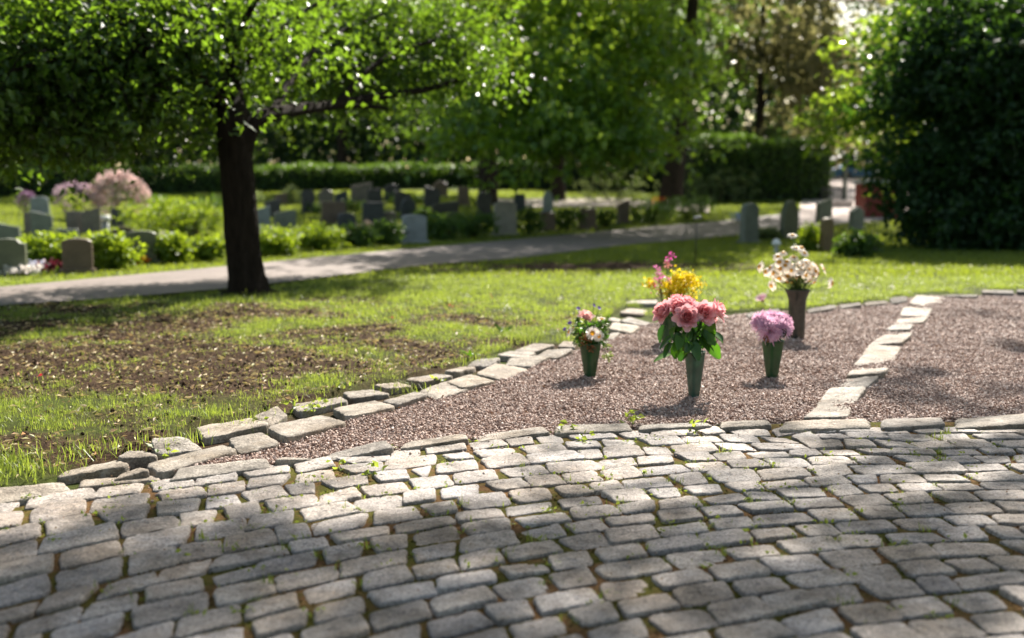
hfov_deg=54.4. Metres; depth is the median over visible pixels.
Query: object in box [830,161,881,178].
parked car
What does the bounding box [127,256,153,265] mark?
flower clump
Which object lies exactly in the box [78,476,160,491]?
edging stone
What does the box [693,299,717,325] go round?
rose
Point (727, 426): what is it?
edging stone
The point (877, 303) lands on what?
edging stone
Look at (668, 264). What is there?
magenta flower
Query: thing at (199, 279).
path
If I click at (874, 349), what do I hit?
edging stone
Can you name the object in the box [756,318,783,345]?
chrysanthemum
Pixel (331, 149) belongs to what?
broadleaf tree
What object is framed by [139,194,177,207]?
shrub
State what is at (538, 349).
edging stone
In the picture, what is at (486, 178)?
linden tree
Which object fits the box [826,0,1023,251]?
bushy tree
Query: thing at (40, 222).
headstone
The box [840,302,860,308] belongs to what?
edging stone
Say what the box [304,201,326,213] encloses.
shrub
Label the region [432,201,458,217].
headstone
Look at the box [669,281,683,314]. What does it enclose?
yellow flower
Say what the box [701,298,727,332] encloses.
rose
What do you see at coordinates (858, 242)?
shrub
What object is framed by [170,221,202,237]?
headstone
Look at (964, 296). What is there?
edging stone
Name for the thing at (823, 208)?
headstone
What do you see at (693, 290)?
yellow flower
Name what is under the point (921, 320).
edging stone
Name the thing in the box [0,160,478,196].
clipped hedge
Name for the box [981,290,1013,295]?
edging stone
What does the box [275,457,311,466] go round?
edging stone
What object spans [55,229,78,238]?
headstone
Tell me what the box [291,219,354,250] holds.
shrub
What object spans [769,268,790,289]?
daisy
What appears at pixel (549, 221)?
headstone
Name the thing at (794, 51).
broadleaf tree
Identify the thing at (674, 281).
yellow flower
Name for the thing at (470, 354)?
leafy weed
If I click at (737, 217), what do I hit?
flower clump
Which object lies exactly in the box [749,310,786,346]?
chrysanthemum
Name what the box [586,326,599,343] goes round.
daisy
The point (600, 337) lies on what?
daisy
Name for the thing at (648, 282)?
yellow flower
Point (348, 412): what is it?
edging stone
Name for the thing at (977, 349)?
gravel
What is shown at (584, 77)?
linden tree
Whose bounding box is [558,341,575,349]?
edging stone
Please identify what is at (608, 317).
fern frond
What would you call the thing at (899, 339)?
edging stone
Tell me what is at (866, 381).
edging stone
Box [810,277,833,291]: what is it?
daisy
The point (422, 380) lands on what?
edging stone
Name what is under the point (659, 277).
magenta flower
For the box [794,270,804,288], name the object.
daisy
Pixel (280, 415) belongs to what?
edging stone
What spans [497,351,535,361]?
edging stone
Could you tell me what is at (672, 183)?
linden tree
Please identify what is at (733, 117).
wood
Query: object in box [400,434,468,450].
edging stone
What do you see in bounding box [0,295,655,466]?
soil crumbs
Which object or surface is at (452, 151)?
broadleaf tree
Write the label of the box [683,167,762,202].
weeping shrub
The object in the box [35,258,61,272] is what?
flower clump
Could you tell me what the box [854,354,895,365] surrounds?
edging stone
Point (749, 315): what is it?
edging stone
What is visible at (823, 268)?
daisy
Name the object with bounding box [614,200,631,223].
headstone
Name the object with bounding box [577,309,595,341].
rose
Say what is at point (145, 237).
headstone
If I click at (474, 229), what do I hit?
shrub
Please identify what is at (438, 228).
shrub
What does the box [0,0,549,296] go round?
spreading tree
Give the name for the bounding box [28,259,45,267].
flower clump
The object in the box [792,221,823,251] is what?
shrub
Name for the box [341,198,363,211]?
shrub
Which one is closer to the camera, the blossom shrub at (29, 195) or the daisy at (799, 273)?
the daisy at (799, 273)
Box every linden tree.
[317,0,782,205]
[391,0,802,201]
[632,0,844,205]
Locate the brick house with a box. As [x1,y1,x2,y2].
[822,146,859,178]
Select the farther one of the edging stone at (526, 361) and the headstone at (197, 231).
the headstone at (197, 231)
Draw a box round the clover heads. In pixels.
[504,265,971,310]
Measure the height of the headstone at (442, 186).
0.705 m
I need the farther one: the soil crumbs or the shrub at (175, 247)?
the shrub at (175, 247)
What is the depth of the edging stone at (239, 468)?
3.25 m
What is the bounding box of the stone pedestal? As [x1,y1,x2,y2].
[101,215,110,231]
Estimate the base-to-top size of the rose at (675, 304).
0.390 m
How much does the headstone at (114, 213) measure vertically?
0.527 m
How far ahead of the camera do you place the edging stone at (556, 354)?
5.63 m
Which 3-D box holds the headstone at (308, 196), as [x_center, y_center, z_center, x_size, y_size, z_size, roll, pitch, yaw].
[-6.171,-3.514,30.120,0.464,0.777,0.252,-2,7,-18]
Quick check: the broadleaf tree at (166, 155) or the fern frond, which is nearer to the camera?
the fern frond
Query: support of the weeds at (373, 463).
on the pavement
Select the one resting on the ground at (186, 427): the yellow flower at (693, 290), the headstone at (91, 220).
the headstone at (91, 220)
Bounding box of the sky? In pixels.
[115,0,905,167]
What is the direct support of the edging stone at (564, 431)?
on the ground at (186, 427)
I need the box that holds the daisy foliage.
[780,279,813,290]
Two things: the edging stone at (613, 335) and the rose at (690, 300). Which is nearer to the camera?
the rose at (690, 300)
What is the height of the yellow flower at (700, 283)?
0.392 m
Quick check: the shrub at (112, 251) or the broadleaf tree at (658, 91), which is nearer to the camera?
the shrub at (112, 251)
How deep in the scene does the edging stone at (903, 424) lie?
3.90 m
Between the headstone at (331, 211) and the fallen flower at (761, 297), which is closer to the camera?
the fallen flower at (761, 297)
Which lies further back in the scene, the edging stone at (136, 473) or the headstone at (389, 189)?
the headstone at (389, 189)
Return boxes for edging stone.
[0,483,69,505]
[57,460,129,484]
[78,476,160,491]
[114,468,148,480]
[118,451,157,468]
[147,445,236,479]
[151,436,201,458]
[169,459,270,481]
[197,418,268,444]
[229,433,278,455]
[254,406,286,426]
[268,415,345,444]
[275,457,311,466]
[292,397,347,417]
[326,441,393,461]
[333,401,394,423]
[343,390,389,402]
[374,382,411,394]
[383,392,426,409]
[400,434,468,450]
[406,374,452,389]
[420,381,468,400]
[445,366,475,378]
[447,374,494,389]
[467,358,499,370]
[476,427,549,441]
[477,363,526,380]
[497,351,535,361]
[506,355,549,368]
[515,343,554,354]
[539,348,572,359]
[554,423,631,437]
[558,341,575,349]
[608,317,620,325]
[608,332,619,338]
[609,322,639,334]
[620,308,646,317]
[620,317,648,325]
[625,300,657,306]
[637,423,711,433]
[719,420,771,432]
[746,309,779,318]
[779,418,870,433]
[804,406,850,419]
[806,305,836,313]
[817,386,865,406]
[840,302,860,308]
[840,376,878,387]
[846,367,888,378]
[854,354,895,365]
[863,300,887,306]
[863,344,900,355]
[871,332,911,346]
[880,417,944,431]
[886,324,913,332]
[889,296,906,304]
[896,317,927,323]
[900,307,932,317]
[910,295,944,305]
[944,295,977,298]
[954,414,1023,430]
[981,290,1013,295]
[1016,289,1023,295]
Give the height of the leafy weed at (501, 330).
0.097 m
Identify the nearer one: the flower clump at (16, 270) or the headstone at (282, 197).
the flower clump at (16, 270)
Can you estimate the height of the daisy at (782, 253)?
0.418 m
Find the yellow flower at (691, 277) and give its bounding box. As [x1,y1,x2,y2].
[670,272,697,314]
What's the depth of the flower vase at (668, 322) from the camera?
6.11 m
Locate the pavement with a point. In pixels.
(36, 601)
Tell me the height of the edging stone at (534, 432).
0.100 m
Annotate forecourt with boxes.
[498,179,906,225]
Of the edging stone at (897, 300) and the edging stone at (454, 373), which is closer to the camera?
the edging stone at (454, 373)
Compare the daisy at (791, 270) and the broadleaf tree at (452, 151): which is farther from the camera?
the broadleaf tree at (452, 151)
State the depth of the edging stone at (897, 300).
8.55 m
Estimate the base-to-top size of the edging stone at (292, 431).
0.110 m
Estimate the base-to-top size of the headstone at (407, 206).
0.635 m
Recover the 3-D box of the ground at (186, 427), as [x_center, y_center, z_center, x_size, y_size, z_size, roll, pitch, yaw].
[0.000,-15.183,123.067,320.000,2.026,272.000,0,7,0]
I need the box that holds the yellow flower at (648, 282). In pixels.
[642,277,658,301]
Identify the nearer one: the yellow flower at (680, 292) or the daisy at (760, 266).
the yellow flower at (680, 292)
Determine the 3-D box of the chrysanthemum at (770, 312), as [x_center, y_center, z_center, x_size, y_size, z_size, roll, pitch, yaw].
[1.300,0.102,5.050,0.122,0.309,0.127,0,7,0]
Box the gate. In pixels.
[821,159,847,199]
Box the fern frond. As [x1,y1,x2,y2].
[590,315,610,343]
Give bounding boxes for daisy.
[566,327,589,342]
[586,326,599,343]
[592,331,603,343]
[757,261,790,288]
[763,268,783,288]
[767,264,792,289]
[768,279,784,291]
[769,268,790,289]
[773,253,801,289]
[774,258,794,284]
[775,272,791,287]
[778,266,795,288]
[779,251,790,281]
[782,263,794,286]
[782,271,796,289]
[784,259,798,289]
[787,233,796,278]
[787,266,796,288]
[788,255,798,265]
[791,246,799,279]
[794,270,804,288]
[797,259,811,284]
[799,249,808,288]
[800,269,813,289]
[805,263,825,289]
[805,266,817,287]
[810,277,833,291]
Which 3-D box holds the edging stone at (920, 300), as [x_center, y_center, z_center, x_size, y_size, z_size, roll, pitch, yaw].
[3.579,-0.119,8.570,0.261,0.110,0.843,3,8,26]
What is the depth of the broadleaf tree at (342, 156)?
52.47 m
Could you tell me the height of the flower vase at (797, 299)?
0.345 m
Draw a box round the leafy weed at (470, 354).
[456,350,479,356]
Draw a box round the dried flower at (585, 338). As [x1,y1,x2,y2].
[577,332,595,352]
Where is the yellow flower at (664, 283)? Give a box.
[658,279,671,299]
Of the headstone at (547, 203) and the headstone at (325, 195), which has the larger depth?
the headstone at (325, 195)
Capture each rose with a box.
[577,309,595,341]
[652,298,723,361]
[668,294,685,301]
[670,299,683,314]
[671,303,703,331]
[677,295,695,330]
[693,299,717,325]
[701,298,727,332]
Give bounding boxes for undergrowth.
[0,92,919,171]
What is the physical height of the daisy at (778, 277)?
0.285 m
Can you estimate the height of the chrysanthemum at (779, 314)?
0.306 m
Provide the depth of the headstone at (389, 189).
37.12 m
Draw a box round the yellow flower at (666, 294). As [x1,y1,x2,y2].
[663,287,673,298]
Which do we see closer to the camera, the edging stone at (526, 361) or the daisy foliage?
the edging stone at (526, 361)
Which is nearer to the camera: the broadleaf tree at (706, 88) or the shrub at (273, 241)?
the shrub at (273, 241)
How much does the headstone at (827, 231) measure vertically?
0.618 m
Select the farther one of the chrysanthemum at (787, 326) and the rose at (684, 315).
the chrysanthemum at (787, 326)
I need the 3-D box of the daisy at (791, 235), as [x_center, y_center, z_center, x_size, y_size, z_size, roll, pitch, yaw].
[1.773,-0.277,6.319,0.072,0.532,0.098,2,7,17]
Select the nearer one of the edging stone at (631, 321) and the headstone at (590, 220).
the edging stone at (631, 321)
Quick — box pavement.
[0,422,1023,637]
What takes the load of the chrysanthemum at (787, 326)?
in the flower vase at (772, 355)
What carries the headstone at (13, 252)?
on the ground at (186, 427)
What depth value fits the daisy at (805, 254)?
6.26 m
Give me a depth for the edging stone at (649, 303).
8.33 m
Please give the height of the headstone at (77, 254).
0.476 m
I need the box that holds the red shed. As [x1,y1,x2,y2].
[853,180,896,216]
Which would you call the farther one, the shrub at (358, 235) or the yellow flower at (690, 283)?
the shrub at (358, 235)
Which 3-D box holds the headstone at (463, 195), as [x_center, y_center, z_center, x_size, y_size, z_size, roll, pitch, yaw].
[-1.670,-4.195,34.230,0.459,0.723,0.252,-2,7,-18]
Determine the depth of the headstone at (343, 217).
25.00 m
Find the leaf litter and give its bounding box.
[0,300,1022,635]
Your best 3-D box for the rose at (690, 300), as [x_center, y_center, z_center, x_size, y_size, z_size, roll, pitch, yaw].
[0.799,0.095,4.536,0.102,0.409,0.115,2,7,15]
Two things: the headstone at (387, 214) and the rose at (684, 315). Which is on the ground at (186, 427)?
the headstone at (387, 214)
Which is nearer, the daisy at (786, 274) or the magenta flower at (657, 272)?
the magenta flower at (657, 272)
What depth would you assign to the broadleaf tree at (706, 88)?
55.89 m
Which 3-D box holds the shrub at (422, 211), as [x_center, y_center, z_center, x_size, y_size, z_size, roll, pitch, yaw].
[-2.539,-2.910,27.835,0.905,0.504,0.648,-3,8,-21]
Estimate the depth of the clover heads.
9.67 m
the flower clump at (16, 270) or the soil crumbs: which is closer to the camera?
the soil crumbs
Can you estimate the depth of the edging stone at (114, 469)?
3.24 m
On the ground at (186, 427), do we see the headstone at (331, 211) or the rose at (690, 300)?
the headstone at (331, 211)
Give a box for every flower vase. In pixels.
[579,341,600,376]
[660,315,672,342]
[685,350,705,397]
[761,339,784,377]
[785,288,810,338]
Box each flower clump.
[0,263,47,275]
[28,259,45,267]
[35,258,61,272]
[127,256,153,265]
[356,220,372,227]
[729,211,739,224]
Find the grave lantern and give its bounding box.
[771,239,780,252]
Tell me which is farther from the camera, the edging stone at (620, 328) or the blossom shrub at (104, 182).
the blossom shrub at (104, 182)
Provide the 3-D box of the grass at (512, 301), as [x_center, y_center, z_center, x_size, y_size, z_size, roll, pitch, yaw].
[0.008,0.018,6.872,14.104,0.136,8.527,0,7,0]
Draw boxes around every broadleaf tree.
[119,85,283,165]
[251,0,481,165]
[255,0,428,168]
[255,3,462,161]
[392,13,523,163]
[618,0,718,130]
[626,0,798,145]
[652,0,899,171]
[739,0,875,158]
[836,0,949,142]
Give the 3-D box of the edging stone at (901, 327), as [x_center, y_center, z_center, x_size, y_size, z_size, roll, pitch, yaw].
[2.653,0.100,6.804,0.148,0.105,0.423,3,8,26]
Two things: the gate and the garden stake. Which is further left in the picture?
the garden stake
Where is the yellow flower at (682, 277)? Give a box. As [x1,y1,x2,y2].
[671,276,688,314]
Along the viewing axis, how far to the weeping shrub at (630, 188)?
35.82 m
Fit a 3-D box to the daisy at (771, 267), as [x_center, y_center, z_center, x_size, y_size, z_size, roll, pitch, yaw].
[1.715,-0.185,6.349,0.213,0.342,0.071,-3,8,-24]
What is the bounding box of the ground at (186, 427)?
[0,179,1023,506]
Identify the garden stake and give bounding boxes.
[693,215,701,264]
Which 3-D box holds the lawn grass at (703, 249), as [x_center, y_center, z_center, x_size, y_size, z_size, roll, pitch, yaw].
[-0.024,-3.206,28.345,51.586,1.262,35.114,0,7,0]
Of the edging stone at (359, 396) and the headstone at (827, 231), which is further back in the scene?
the headstone at (827, 231)
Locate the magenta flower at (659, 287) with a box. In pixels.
[655,279,662,301]
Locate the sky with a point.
(862, 12)
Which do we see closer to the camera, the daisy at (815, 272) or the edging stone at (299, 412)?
the edging stone at (299, 412)
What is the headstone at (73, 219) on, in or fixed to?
on the ground at (186, 427)
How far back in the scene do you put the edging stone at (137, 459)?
3.37 m
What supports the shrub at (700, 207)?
on the ground at (186, 427)
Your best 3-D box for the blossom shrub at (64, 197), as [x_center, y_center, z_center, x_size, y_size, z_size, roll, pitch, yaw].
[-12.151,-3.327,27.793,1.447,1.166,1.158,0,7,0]
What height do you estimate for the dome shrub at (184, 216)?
0.999 m
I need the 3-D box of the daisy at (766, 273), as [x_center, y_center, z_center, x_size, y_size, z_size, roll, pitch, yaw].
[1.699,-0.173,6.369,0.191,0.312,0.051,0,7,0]
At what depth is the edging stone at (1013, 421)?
3.92 m
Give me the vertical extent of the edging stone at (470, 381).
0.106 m
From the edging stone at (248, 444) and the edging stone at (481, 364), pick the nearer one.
the edging stone at (248, 444)
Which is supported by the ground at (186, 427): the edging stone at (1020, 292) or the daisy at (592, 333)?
the edging stone at (1020, 292)
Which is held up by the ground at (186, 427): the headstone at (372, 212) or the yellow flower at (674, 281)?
the headstone at (372, 212)
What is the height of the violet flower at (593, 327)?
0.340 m
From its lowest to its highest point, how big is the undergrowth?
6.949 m
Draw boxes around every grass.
[0,189,1023,277]
[0,270,1023,485]
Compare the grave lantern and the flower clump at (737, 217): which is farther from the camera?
the flower clump at (737, 217)
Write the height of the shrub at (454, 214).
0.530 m
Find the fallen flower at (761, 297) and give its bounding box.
[755,293,766,305]
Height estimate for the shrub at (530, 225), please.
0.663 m
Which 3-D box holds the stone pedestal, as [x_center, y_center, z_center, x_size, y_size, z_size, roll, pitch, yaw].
[-9.522,-2.230,23.306,0.240,0.389,0.240,0,7,0]
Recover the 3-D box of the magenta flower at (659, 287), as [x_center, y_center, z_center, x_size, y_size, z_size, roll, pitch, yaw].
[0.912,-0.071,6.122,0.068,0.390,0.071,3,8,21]
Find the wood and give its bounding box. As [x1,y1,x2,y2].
[34,51,899,178]
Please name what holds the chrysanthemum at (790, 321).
in the flower vase at (772, 355)
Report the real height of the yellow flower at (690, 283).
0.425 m
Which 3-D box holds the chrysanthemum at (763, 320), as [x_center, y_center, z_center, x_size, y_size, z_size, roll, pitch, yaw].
[1.272,0.119,4.971,0.120,0.293,0.075,3,7,20]
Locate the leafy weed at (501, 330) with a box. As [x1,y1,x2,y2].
[494,324,512,332]
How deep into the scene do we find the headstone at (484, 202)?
28.86 m
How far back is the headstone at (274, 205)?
28.21 m
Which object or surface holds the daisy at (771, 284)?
in the flower vase at (797, 299)
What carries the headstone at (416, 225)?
on the ground at (186, 427)
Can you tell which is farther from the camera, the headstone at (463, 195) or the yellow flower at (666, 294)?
the headstone at (463, 195)
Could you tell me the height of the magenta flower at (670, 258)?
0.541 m
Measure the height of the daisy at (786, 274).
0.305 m
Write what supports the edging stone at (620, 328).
on the ground at (186, 427)
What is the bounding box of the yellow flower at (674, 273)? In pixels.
[670,265,685,292]
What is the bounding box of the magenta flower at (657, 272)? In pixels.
[653,265,662,299]
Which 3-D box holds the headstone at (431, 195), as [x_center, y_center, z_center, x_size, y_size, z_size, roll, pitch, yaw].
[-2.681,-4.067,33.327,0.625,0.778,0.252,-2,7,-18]
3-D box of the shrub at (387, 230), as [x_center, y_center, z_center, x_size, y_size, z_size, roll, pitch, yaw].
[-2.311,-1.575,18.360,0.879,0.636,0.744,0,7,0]
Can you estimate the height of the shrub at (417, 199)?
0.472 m
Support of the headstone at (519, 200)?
on the ground at (186, 427)
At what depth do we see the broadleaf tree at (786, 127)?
63.29 m
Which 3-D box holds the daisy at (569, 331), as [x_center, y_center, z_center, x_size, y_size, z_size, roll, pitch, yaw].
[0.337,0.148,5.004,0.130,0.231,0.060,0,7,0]
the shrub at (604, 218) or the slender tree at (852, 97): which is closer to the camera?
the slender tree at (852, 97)
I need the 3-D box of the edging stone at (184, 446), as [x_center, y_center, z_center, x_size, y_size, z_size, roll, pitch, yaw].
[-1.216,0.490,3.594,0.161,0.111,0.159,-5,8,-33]
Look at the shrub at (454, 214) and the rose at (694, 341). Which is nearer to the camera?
the rose at (694, 341)
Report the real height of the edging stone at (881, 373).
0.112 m
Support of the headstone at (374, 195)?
on the ground at (186, 427)
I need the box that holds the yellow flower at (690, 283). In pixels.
[671,272,691,312]
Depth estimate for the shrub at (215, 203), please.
30.99 m
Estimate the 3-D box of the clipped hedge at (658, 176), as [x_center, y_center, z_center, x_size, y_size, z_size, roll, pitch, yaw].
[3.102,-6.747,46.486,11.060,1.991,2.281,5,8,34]
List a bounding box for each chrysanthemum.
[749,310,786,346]
[755,313,778,333]
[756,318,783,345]
[763,309,776,316]
[770,316,784,331]
[772,311,792,320]
[774,317,792,338]
[781,312,793,332]
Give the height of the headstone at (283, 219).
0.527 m
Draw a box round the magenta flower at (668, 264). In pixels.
[664,260,671,286]
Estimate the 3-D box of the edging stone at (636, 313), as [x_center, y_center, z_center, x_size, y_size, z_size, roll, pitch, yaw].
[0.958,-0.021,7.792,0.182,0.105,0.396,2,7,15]
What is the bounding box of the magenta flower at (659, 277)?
[655,273,664,298]
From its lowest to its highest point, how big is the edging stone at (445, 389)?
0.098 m
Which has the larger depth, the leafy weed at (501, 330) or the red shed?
the red shed
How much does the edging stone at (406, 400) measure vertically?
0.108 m
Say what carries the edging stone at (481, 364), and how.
on the ground at (186, 427)
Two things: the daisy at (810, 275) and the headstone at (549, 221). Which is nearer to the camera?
the daisy at (810, 275)
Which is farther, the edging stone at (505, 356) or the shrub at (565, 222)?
the shrub at (565, 222)
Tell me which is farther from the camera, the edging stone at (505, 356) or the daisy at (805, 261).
the daisy at (805, 261)
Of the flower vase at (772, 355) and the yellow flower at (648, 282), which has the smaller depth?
the flower vase at (772, 355)
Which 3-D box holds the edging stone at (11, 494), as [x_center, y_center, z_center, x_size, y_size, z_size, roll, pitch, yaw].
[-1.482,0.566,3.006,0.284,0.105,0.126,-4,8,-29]
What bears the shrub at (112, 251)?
on the ground at (186, 427)
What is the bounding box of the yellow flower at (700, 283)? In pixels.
[692,276,706,293]
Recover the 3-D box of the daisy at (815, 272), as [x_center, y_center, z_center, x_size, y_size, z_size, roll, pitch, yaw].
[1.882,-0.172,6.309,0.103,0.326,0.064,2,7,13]
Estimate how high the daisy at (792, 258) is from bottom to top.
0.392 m
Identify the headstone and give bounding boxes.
[0,223,20,238]
[0,238,30,276]
[22,212,40,233]
[30,196,50,213]
[30,211,53,237]
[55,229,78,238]
[59,238,96,274]
[65,211,82,231]
[80,207,103,233]
[110,208,124,226]
[110,226,133,236]
[126,230,159,264]
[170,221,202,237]
[257,206,270,229]
[265,199,280,217]
[272,209,298,228]
[274,192,288,204]
[300,190,316,213]
[318,189,333,206]
[319,201,345,224]
[334,191,348,209]
[335,212,355,226]
[349,182,371,202]
[362,202,383,225]
[367,189,382,201]
[382,184,399,200]
[384,211,398,223]
[392,190,410,211]
[398,198,416,219]
[401,214,429,243]
[422,186,439,207]
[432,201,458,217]
[433,181,448,196]
[458,186,470,205]
[477,191,491,215]
[491,201,517,235]
[514,194,525,211]
[540,212,557,230]
[542,191,552,211]
[577,208,597,229]
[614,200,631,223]
[736,203,761,243]
[778,200,799,239]
[813,198,834,222]
[816,218,833,251]
[845,207,863,230]
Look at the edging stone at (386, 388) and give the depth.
4.67 m
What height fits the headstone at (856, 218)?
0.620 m
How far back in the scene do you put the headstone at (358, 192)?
36.08 m
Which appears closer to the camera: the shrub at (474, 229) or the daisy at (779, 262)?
the daisy at (779, 262)
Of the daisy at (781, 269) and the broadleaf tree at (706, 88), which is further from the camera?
the broadleaf tree at (706, 88)
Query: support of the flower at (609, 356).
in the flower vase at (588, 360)
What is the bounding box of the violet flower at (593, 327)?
[593,303,595,371]
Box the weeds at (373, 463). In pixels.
[1,375,1019,625]
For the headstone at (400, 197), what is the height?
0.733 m
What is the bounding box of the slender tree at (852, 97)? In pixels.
[789,0,929,211]
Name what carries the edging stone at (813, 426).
on the ground at (186, 427)
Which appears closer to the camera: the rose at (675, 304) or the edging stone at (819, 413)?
the edging stone at (819, 413)
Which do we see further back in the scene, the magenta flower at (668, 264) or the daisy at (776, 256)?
the daisy at (776, 256)
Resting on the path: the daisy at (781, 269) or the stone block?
the stone block
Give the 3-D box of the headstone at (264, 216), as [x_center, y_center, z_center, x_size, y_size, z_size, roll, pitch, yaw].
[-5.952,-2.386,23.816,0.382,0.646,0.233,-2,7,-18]
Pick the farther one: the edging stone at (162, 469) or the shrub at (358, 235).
the shrub at (358, 235)
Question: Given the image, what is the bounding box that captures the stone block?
[832,201,852,206]
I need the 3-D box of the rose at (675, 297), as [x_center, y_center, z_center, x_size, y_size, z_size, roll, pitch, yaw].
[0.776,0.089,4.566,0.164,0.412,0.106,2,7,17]
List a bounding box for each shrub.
[11,189,35,211]
[16,228,76,263]
[49,180,98,216]
[86,169,150,217]
[86,225,148,269]
[113,195,222,236]
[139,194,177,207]
[147,227,197,263]
[187,228,225,261]
[190,193,222,211]
[256,190,265,205]
[259,223,304,256]
[279,183,302,203]
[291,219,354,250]
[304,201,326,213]
[333,219,382,247]
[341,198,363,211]
[366,216,409,245]
[384,192,423,203]
[410,206,436,218]
[427,212,467,240]
[436,211,473,224]
[452,209,502,237]
[517,207,546,233]
[550,206,587,229]
[568,166,660,202]
[596,205,619,227]
[630,196,676,222]
[658,188,718,219]
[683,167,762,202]
[758,225,783,240]
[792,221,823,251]
[831,227,888,257]
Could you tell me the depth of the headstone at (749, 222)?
19.12 m
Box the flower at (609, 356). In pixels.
[598,343,613,362]
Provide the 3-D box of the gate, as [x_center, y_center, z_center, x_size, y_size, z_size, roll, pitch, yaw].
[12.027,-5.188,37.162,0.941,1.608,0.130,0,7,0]
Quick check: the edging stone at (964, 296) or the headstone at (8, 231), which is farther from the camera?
the headstone at (8, 231)
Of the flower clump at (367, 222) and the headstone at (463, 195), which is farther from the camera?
the headstone at (463, 195)
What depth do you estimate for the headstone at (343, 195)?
31.31 m
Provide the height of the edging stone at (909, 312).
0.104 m
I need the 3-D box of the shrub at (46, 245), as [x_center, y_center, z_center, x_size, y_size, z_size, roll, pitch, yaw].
[-5.803,-0.854,12.447,1.055,0.567,0.857,0,7,0]
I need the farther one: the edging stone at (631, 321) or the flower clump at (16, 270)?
the flower clump at (16, 270)
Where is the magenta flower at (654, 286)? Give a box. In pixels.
[649,277,662,300]
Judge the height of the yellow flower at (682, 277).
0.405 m
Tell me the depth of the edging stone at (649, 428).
3.86 m
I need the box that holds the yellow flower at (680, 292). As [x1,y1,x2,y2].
[679,286,687,295]
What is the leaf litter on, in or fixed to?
on the ground at (186, 427)
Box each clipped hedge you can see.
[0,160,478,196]
[474,156,664,192]
[683,131,836,201]
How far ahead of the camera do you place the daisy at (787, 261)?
6.28 m
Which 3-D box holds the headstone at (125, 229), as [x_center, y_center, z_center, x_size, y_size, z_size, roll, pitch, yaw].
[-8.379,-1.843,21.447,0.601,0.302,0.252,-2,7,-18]
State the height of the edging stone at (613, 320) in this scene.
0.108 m
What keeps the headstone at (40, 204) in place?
on the ground at (186, 427)
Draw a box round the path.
[0,210,892,304]
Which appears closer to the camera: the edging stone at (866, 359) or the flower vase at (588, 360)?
the flower vase at (588, 360)
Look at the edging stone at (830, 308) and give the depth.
7.86 m
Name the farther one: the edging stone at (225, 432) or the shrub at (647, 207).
the shrub at (647, 207)
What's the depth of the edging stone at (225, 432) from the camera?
3.82 m
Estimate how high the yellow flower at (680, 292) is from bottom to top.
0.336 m
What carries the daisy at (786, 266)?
in the flower vase at (797, 299)
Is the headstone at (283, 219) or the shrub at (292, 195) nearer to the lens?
the headstone at (283, 219)
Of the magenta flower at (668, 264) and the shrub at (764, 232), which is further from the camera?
the shrub at (764, 232)
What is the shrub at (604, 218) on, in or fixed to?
on the ground at (186, 427)
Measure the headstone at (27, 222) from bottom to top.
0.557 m
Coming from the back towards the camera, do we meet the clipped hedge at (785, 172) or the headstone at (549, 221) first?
the clipped hedge at (785, 172)
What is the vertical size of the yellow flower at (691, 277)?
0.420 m
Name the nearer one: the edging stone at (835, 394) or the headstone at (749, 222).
the edging stone at (835, 394)
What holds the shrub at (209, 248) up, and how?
on the ground at (186, 427)
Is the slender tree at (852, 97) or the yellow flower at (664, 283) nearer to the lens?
the yellow flower at (664, 283)
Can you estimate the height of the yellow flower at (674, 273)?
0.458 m
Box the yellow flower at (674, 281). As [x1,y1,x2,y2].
[668,274,681,296]
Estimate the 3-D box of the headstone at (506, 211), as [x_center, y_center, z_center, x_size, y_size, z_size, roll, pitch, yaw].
[-0.154,-2.203,22.099,0.591,0.820,0.252,-2,7,-18]
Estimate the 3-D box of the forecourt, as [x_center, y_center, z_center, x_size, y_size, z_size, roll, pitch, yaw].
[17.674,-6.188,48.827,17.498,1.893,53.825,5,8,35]
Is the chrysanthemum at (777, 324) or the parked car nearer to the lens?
the chrysanthemum at (777, 324)
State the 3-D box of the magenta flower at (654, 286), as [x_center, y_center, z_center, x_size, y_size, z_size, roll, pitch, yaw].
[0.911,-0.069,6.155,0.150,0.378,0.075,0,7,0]
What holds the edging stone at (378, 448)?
on the ground at (186, 427)
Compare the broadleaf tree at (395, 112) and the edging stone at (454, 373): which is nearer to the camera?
the edging stone at (454, 373)
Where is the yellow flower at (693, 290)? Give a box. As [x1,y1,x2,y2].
[686,285,700,300]
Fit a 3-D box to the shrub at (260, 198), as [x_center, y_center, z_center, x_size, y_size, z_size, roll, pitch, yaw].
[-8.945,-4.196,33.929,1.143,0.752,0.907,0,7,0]
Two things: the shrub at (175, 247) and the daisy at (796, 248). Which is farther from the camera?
the shrub at (175, 247)
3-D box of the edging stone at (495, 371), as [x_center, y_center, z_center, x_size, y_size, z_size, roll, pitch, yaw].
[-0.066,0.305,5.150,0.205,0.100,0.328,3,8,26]
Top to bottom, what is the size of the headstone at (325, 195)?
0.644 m
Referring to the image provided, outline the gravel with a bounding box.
[127,294,1023,502]
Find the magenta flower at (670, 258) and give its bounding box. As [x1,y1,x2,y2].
[664,252,676,295]
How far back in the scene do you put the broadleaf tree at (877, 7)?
63.43 m
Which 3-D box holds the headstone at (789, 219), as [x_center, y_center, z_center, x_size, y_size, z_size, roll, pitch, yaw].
[5.766,-2.024,20.697,0.484,0.874,0.252,-4,8,-28]

